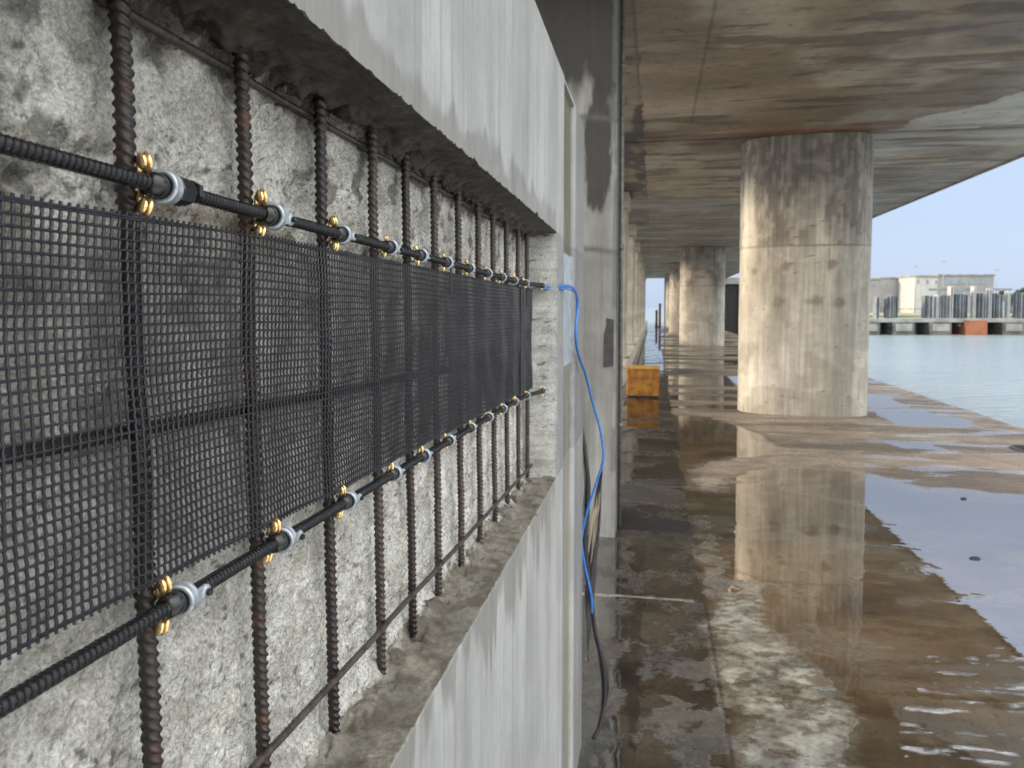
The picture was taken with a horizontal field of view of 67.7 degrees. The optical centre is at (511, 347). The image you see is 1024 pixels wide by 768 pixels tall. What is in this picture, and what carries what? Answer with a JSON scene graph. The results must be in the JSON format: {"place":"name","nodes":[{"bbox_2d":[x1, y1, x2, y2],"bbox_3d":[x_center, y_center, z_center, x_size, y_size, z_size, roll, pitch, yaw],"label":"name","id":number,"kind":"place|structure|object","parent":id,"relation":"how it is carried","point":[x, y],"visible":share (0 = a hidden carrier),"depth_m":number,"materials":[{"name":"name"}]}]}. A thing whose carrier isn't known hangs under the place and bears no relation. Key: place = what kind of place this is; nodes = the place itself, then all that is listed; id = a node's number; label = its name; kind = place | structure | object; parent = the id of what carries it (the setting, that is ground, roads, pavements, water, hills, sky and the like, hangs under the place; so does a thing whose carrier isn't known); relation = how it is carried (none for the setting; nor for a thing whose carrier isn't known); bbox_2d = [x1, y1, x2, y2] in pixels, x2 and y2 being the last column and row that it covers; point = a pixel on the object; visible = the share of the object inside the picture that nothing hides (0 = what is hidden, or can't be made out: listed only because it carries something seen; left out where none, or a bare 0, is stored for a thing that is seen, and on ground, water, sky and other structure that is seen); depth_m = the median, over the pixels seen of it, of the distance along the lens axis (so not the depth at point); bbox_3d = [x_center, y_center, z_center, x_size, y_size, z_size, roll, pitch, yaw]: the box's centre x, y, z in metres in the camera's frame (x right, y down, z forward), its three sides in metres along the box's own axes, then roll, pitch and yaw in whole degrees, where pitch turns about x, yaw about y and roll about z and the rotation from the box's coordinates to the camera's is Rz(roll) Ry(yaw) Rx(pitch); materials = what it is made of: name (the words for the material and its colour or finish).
{"place":"outdoors","nodes":[
{"label":"outdoors","id":0,"kind":"place"},
{"bbox_2d":[577,325,1023,767],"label":"quay floor","id":1,"kind":"structure","parent":0,"point":[780,591],"depth_m":4.80,"materials":[{"name":"concrete"}]},
{"bbox_2d":[0,0,583,767],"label":"concrete wall","id":2,"kind":"structure","parent":1,"relation":"on","point":[472,100],"depth_m":0.82,"materials":[{"name":"grey concrete"}]},
{"bbox_2d":[107,0,163,767],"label":"reinforcing bar","id":3,"kind":"object","parent":2,"relation":"on","point":[123,139],"visible":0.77,"depth_m":0.52,"materials":[{"name":"metal"}]},
{"bbox_2d":[136,151,202,216],"bbox_3d":[-0.243,-0.111,0.532,0.034,0.044,0.051,1,2,11],"label":"rod clamp","id":4,"kind":"object","parent":3,"relation":"attached to","point":[169,188],"visible":0.94,"depth_m":0.52,"materials":[{"name":"silver metal"}]},
{"bbox_2d":[0,132,544,288],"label":"clamped rod","id":5,"kind":"object","parent":4,"relation":"attached to","point":[21,149],"visible":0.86,"depth_m":0.49,"materials":[{"name":"black metal"}]},
{"bbox_2d":[0,191,532,664],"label":"grid mat","id":6,"kind":"object","parent":5,"relation":"hanging from","point":[486,313],"visible":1,"depth_m":0.60,"materials":[{"name":"black plastic"}]},
{"bbox_2d":[328,215,358,251],"bbox_3d":[-0.187,-0.122,0.829,0.030,0.040,0.039,-3,2,11],"label":"rod clamp","id":7,"kind":"object","parent":5,"relation":"attached to","point":[347,235],"visible":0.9,"depth_m":0.81,"materials":[{"name":"metal"}]},
{"bbox_2d":[378,235,402,256],"bbox_3d":[-0.159,-0.129,0.980,0.030,0.029,0.038,7,3,10],"label":"rod clamp","id":8,"kind":"object","parent":5,"relation":"attached to","point":[395,248],"visible":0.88,"depth_m":0.97,"materials":[{"name":"metal"}]},
{"bbox_2d":[410,245,431,265],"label":"rod clamp","id":9,"kind":"object","parent":5,"relation":"attached to","point":[425,256],"visible":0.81,"depth_m":1.10,"materials":[{"name":"metal"}]},
{"bbox_2d":[438,253,455,270],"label":"rod clamp","id":10,"kind":"object","parent":5,"relation":"attached to","point":[450,263],"visible":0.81,"depth_m":1.24,"materials":[{"name":"metal"}]},
{"bbox_2d":[450,268,451,292],"bbox_3d":[-0.101,-0.120,1.276,0.003,0.056,0.013,1,3,11],"label":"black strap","id":11,"kind":"object","parent":5,"relation":"hanging from","point":[451,280],"visible":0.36,"depth_m":1.27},
{"bbox_2d":[461,259,476,274],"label":"rod clamp","id":12,"kind":"object","parent":5,"relation":"attached to","point":[473,269],"visible":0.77,"depth_m":1.39,"materials":[{"name":"metal"}]},
{"bbox_2d":[481,266,494,280],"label":"rod clamp","id":13,"kind":"object","parent":5,"relation":"attached to","point":[490,274],"visible":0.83,"depth_m":1.54,"materials":[{"name":"metal"}]},
{"bbox_2d":[496,270,507,282],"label":"rod clamp","id":14,"kind":"object","parent":5,"relation":"attached to","point":[504,278],"visible":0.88,"depth_m":1.68,"materials":[{"name":"metal"}]},
{"bbox_2d":[508,274,519,284],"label":"rod clamp","id":15,"kind":"object","parent":5,"relation":"attached to","point":[517,281],"visible":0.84,"depth_m":1.83,"materials":[{"name":"metal"}]},
{"bbox_2d":[520,277,522,395],"bbox_3d":[0.024,-0.027,1.955,0.003,0.307,0.021,1,3,11],"label":"black strap","id":16,"kind":"object","parent":5,"relation":"hanging from","point":[521,278],"visible":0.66,"depth_m":1.95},
{"bbox_2d":[522,278,530,288],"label":"rod clamp","id":17,"kind":"object","parent":5,"relation":"attached to","point":[526,285],"visible":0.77,"depth_m":1.98,"materials":[{"name":"metal"}]},
{"bbox_2d":[542,284,604,613],"bbox_3d":[0.221,0.440,2.592,0.093,1.290,0.893,1,3,13],"label":"blue cable","id":18,"kind":"object","parent":5,"relation":"hanging from","point":[567,287],"visible":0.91,"depth_m":3.00,"materials":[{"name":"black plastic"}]},
{"bbox_2d":[154,574,213,635],"bbox_3d":[-0.242,0.180,0.553,0.034,0.044,0.044,6,3,10],"label":"rod clamp","id":19,"kind":"object","parent":3,"relation":"attached to","point":[184,598],"visible":0.92,"depth_m":0.54,"materials":[{"name":"metal"}]},
{"bbox_2d":[0,388,545,718],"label":"clamped rod","id":20,"kind":"object","parent":19,"relation":"attached to","point":[16,697],"visible":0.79,"depth_m":0.51,"materials":[{"name":"black metal"}]},
{"bbox_2d":[261,518,304,563],"bbox_3d":[-0.214,0.174,0.703,0.034,0.044,0.044,19,5,9],"label":"rod clamp","id":21,"kind":"object","parent":20,"relation":"attached to","point":[287,538],"visible":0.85,"depth_m":0.69,"materials":[{"name":"metal"}]},
{"bbox_2d":[382,462,406,484],"bbox_3d":[-0.158,0.163,1.003,0.030,0.031,0.038,20,6,9],"label":"rod clamp","id":22,"kind":"object","parent":20,"relation":"attached to","point":[398,471],"visible":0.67,"depth_m":0.99,"materials":[{"name":"metal"}]},
{"bbox_2d":[413,446,433,465],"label":"rod clamp","id":23,"kind":"object","parent":20,"relation":"attached to","point":[426,453],"visible":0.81,"depth_m":1.12,"materials":[{"name":"metal"}]},
{"bbox_2d":[440,434,457,449],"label":"rod clamp","id":24,"kind":"object","parent":20,"relation":"attached to","point":[451,438],"visible":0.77,"depth_m":1.26,"materials":[{"name":"metal"}]},
{"bbox_2d":[463,420,478,435],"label":"rod clamp","id":25,"kind":"object","parent":20,"relation":"attached to","point":[473,426],"visible":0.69,"depth_m":1.41,"materials":[{"name":"metal"}]},
{"bbox_2d":[482,412,495,424],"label":"rod clamp","id":26,"kind":"object","parent":20,"relation":"attached to","point":[491,415],"visible":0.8,"depth_m":1.56,"materials":[{"name":"metal"}]},
{"bbox_2d":[498,403,508,415],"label":"rod clamp","id":27,"kind":"object","parent":20,"relation":"attached to","point":[505,407],"visible":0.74,"depth_m":1.71,"materials":[{"name":"metal"}]},
{"bbox_2d":[510,396,519,406],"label":"rod clamp","id":28,"kind":"object","parent":20,"relation":"attached to","point":[516,400],"visible":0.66,"depth_m":1.86,"materials":[{"name":"metal"}]},
{"bbox_2d":[522,390,531,400],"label":"rod clamp","id":29,"kind":"object","parent":20,"relation":"attached to","point":[527,393],"visible":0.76,"depth_m":2.00,"materials":[{"name":"metal"}]},
{"bbox_2d":[0,366,447,464],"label":"horizontal bar","id":30,"kind":"object","parent":2,"relation":"attached to","point":[47,445],"visible":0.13,"depth_m":0.51,"materials":[{"name":"metal"}]},
{"bbox_2d":[232,50,271,767],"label":"reinforcing bar","id":31,"kind":"object","parent":2,"relation":"on","point":[245,194],"visible":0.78,"depth_m":0.67,"materials":[{"name":"brown metal"}]},
{"bbox_2d":[252,189,296,238],"bbox_3d":[-0.216,-0.117,0.680,0.034,0.044,0.044,4,3,10],"label":"rod clamp","id":32,"kind":"object","parent":31,"relation":"attached to","point":[279,217],"visible":0.86,"depth_m":0.67,"materials":[{"name":"silver metal"}]},
{"bbox_2d":[94,0,524,239],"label":"horizontal bar","id":33,"kind":"object","parent":2,"relation":"attached to","point":[146,23],"visible":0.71,"depth_m":0.69,"materials":[{"name":"metal"}]},
{"bbox_2d":[313,94,340,733],"bbox_3d":[-0.201,0.092,0.832,0.015,0.760,0.032,1,3,11],"label":"reinforcing bar","id":34,"kind":"object","parent":2,"relation":"on","point":[330,556],"visible":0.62,"depth_m":0.83,"materials":[{"name":"metal"}]},
{"bbox_2d":[334,484,363,518],"bbox_3d":[-0.186,0.169,0.853,0.030,0.040,0.039,10,4,10],"label":"rod clamp","id":35,"kind":"object","parent":34,"relation":"attached to","point":[352,499],"visible":0.8,"depth_m":0.84,"materials":[{"name":"metal"}]},
{"bbox_2d":[366,127,386,674],"bbox_3d":[-0.174,0.084,0.981,0.015,0.760,0.032,1,3,11],"label":"reinforcing bar","id":36,"kind":"object","parent":2,"relation":"on","point":[380,579],"visible":0.6,"depth_m":0.98,"materials":[{"name":"metal"}]},
{"bbox_2d":[248,464,532,767],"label":"horizontal bar","id":37,"kind":"object","parent":2,"relation":"attached to","point":[274,745],"visible":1,"depth_m":0.90,"materials":[{"name":"metal"}]},
{"bbox_2d":[400,151,416,637],"bbox_3d":[-0.150,0.077,1.110,0.016,0.760,0.032,1,3,11],"label":"reinforcing bar","id":38,"kind":"object","parent":2,"relation":"on","point":[410,473],"visible":0.65,"depth_m":1.11,"materials":[{"name":"metal"}]},
{"bbox_2d":[430,174,442,596],"bbox_3d":[-0.124,0.070,1.247,0.016,0.760,0.033,1,3,11],"label":"reinforcing bar","id":39,"kind":"object","parent":2,"relation":"on","point":[437,455],"visible":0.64,"depth_m":1.25,"materials":[{"name":"metal"}]},
{"bbox_2d":[454,189,464,566],"bbox_3d":[-0.096,0.062,1.398,0.015,0.760,0.032,1,3,11],"label":"reinforcing bar","id":40,"kind":"object","parent":2,"relation":"on","point":[460,443],"visible":0.54,"depth_m":1.40,"materials":[{"name":"metal"}]},
{"bbox_2d":[474,202,483,541],"bbox_3d":[-0.067,0.054,1.550,0.016,0.760,0.031,1,3,11],"label":"reinforcing bar","id":41,"kind":"object","parent":2,"relation":"on","point":[477,219],"visible":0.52,"depth_m":1.56,"materials":[{"name":"metal"}]},
{"bbox_2d":[490,214,497,521],"bbox_3d":[-0.040,0.046,1.697,0.016,0.760,0.032,1,3,11],"label":"reinforcing bar","id":42,"kind":"object","parent":2,"relation":"on","point":[494,420],"visible":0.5,"depth_m":1.70,"materials":[{"name":"metal"}]},
{"bbox_2d":[503,220,509,504],"bbox_3d":[-0.013,0.039,1.844,0.015,0.760,0.033,1,3,11],"label":"reinforcing bar","id":43,"kind":"object","parent":2,"relation":"on","point":[506,415],"visible":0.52,"depth_m":1.85,"materials":[{"name":"metal"}]},
{"bbox_2d":[515,228,520,490],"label":"reinforcing bar","id":44,"kind":"object","parent":2,"relation":"on","point":[518,406],"visible":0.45,"depth_m":2.01,"materials":[{"name":"metal"}]},
{"bbox_2d":[524,233,529,477],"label":"reinforcing bar","id":45,"kind":"object","parent":2,"relation":"on","point":[527,407],"visible":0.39,"depth_m":2.15,"materials":[{"name":"metal"}]},
{"bbox_2d":[536,280,545,290],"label":"rod clamp","id":46,"kind":"object","parent":2,"relation":"attached to","point":[540,288],"visible":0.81,"depth_m":2.12,"materials":[{"name":"metal"}]},
{"bbox_2d":[582,428,608,739],"bbox_3d":[0.322,0.856,3.064,0.140,1.451,0.063,1,3,11],"label":"black hose","id":47,"kind":"object","parent":2,"relation":"hanging from","point":[604,676],"visible":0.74,"depth_m":3.07,"materials":[{"name":"plastic"}]},
{"bbox_2d":[584,468,602,661],"bbox_3d":[0.332,0.897,3.131,0.075,0.821,0.058,1,3,11],"label":"plastic film","id":48,"kind":"object","parent":47,"relation":"hanging from","point":[593,537],"visible":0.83,"depth_m":3.12,"materials":[{"name":"clear plastic"}]},
{"bbox_2d":[535,0,625,536],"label":"square pier","id":49,"kind":"structure","parent":1,"relation":"on","point":[587,38],"depth_m":5.72,"materials":[{"name":"concrete"}]},
{"bbox_2d":[622,321,647,386],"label":"parapet","id":50,"kind":"structure","parent":1,"relation":"on","point":[632,350],"depth_m":23.25,"materials":[{"name":"concrete"}]},
{"bbox_2d":[623,191,630,358],"bbox_3d":[2.674,-1.747,18.763,0.410,3.985,1.160,1,3,11],"label":"side post","id":51,"kind":"object","parent":50,"relation":"on","point":[627,204],"visible":0.45,"depth_m":18.29,"materials":[{"name":"concrete"}]},
{"bbox_2d":[627,223,636,344],"bbox_3d":[3.955,-2.107,25.635,0.410,3.985,1.160,1,3,11],"label":"side post","id":52,"kind":"object","parent":50,"relation":"on","point":[632,231],"visible":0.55,"depth_m":25.15,"materials":[{"name":"concrete"}]},
{"bbox_2d":[634,241,640,336],"bbox_3d":[5.235,-2.467,32.508,0.410,3.985,1.160,1,3,11],"label":"side post","id":53,"kind":"object","parent":50,"relation":"on","point":[637,251],"visible":0.58,"depth_m":32.01,"materials":[{"name":"concrete"}]},
{"bbox_2d":[639,253,642,331],"bbox_3d":[6.516,-2.827,39.380,0.410,3.985,1.160,1,3,11],"label":"side post","id":54,"kind":"object","parent":50,"relation":"on","point":[640,273],"visible":0.45,"depth_m":38.88,"materials":[{"name":"concrete"}]},
{"bbox_2d":[641,261,644,327],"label":"side post","id":55,"kind":"object","parent":50,"relation":"on","point":[643,265],"visible":0.43,"depth_m":45.79,"materials":[{"name":"concrete"}]},
{"bbox_2d":[643,268,645,324],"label":"side post","id":56,"kind":"object","parent":50,"relation":"on","point":[644,298],"visible":0.48,"depth_m":52.64,"materials":[{"name":"concrete"}]},
{"bbox_2d":[626,365,659,397],"bbox_3d":[2.595,0.665,15.110,0.649,0.590,0.574,1,3,11],"label":"yellow box","id":57,"kind":"object","parent":1,"relation":"on","point":[642,380],"visible":1,"depth_m":14.84,"materials":[{"name":"paint"}]},
{"bbox_2d":[655,310,657,326],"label":"mooring post","id":58,"kind":"object","parent":1,"relation":"on","point":[656,318],"visible":1,"depth_m":69.16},
{"bbox_2d":[658,303,660,326],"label":"mooring post","id":59,"kind":"object","parent":1,"relation":"on","point":[659,315],"visible":1,"depth_m":69.07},
{"bbox_2d":[665,274,668,328],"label":"bridge column","id":60,"kind":"structure","parent":1,"relation":"on","point":[667,303],"depth_m":63.15,"materials":[{"name":"concrete"}]},
{"bbox_2d":[624,0,1023,277],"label":"concrete deck","id":61,"kind":"structure","parent":60,"relation":"on","point":[928,95],"depth_m":9.87,"materials":[{"name":"grey concrete"}]},
{"bbox_2d":[669,264,679,334],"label":"bridge column","id":62,"kind":"structure","parent":1,"relation":"on","point":[674,288],"depth_m":48.27,"materials":[{"name":"concrete"}]},
{"bbox_2d":[664,277,738,334],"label":"end wall","id":63,"kind":"structure","parent":1,"relation":"on","point":[731,323],"depth_m":70.20,"materials":[{"name":"concrete"}]},
{"bbox_2d":[724,284,738,334],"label":"door","id":64,"kind":"structure","parent":63,"relation":"in","point":[731,290],"depth_m":70.21,"materials":[{"name":"grey metal"}]},
{"bbox_2d":[679,247,725,345],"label":"bridge column","id":65,"kind":"structure","parent":1,"relation":"on","point":[702,300],"depth_m":34.86,"materials":[{"name":"concrete"}]},
{"bbox_2d":[737,132,873,416],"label":"bridge column","id":66,"kind":"structure","parent":1,"relation":"on","point":[806,203],"depth_m":12.24,"materials":[{"name":"concrete"}]},
{"bbox_2d":[1009,445,1023,451],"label":"drain cover","id":67,"kind":"object","parent":1,"relation":"on","point":[1020,448],"visible":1,"depth_m":9.52,"materials":[{"name":"metal"}]},
{"bbox_2d":[645,308,1023,427],"bbox_3d":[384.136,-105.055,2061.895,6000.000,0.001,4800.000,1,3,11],"label":"water","id":68,"kind":"structure","parent":0,"point":[982,374],"depth_m":37.65,"materials":[{"name":"blue liquid"}]},
{"bbox_2d":[869,286,1023,334],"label":"mooring pier","id":69,"kind":"structure","parent":68,"relation":"in","point":[947,314],"depth_m":84.23,"materials":[{"name":"grey concrete"}]},
{"bbox_2d":[645,157,1023,307],"label":"sky","id":70,"kind":"structure","parent":0,"point":[975,225],"materials":[{"name":"blue"}]},
{"bbox_2d":[730,332,1023,429],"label":"quay edge","id":71,"kind":"object","parent":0,"point":[952,405],"depth_m":13.41,"materials":[{"name":"concrete"}]},
{"bbox_2d":[870,277,897,312],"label":"building","id":72,"kind":"structure","parent":0,"point":[881,287],"depth_m":156.11,"materials":[{"name":"grey concrete"}]},
{"bbox_2d":[870,312,1011,317],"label":"shore","id":73,"kind":"structure","parent":0,"point":[909,315],"depth_m":103.93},
{"bbox_2d":[914,265,917,312],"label":"mast","id":74,"kind":"object","parent":73,"relation":"on","point":[915,266],"visible":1,"depth_m":148.50,"materials":[{"name":"grey metal"}]},
{"bbox_2d":[998,291,1012,312],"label":"tree","id":75,"kind":"object","parent":73,"relation":"on","point":[1002,293],"visible":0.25,"depth_m":137.63,"materials":[{"name":"green plant"}]},
{"bbox_2d":[1015,287,1023,292],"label":"tree","id":76,"kind":"object","parent":73,"relation":"on","point":[1020,291],"visible":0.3,"depth_m":140.68,"materials":[{"name":"green plant"}]},
{"bbox_2d":[898,274,995,312],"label":"building","id":77,"kind":"structure","parent":0,"point":[907,291],"depth_m":150.09,"materials":[{"name":"beige concrete"}]},
{"bbox_2d":[943,278,964,283],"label":"window","id":78,"kind":"structure","parent":77,"relation":"in","point":[945,280],"depth_m":150.06,"materials":[{"name":"grey glass"}]},
{"bbox_2d":[955,291,969,295],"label":"window","id":79,"kind":"structure","parent":77,"relation":"in","point":[956,292],"depth_m":150.19,"materials":[{"name":"grey glass"}]},
{"bbox_2d":[968,278,986,283],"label":"window","id":80,"kind":"structure","parent":77,"relation":"in","point":[971,280],"depth_m":150.08,"materials":[{"name":"grey glass"}]}
]}

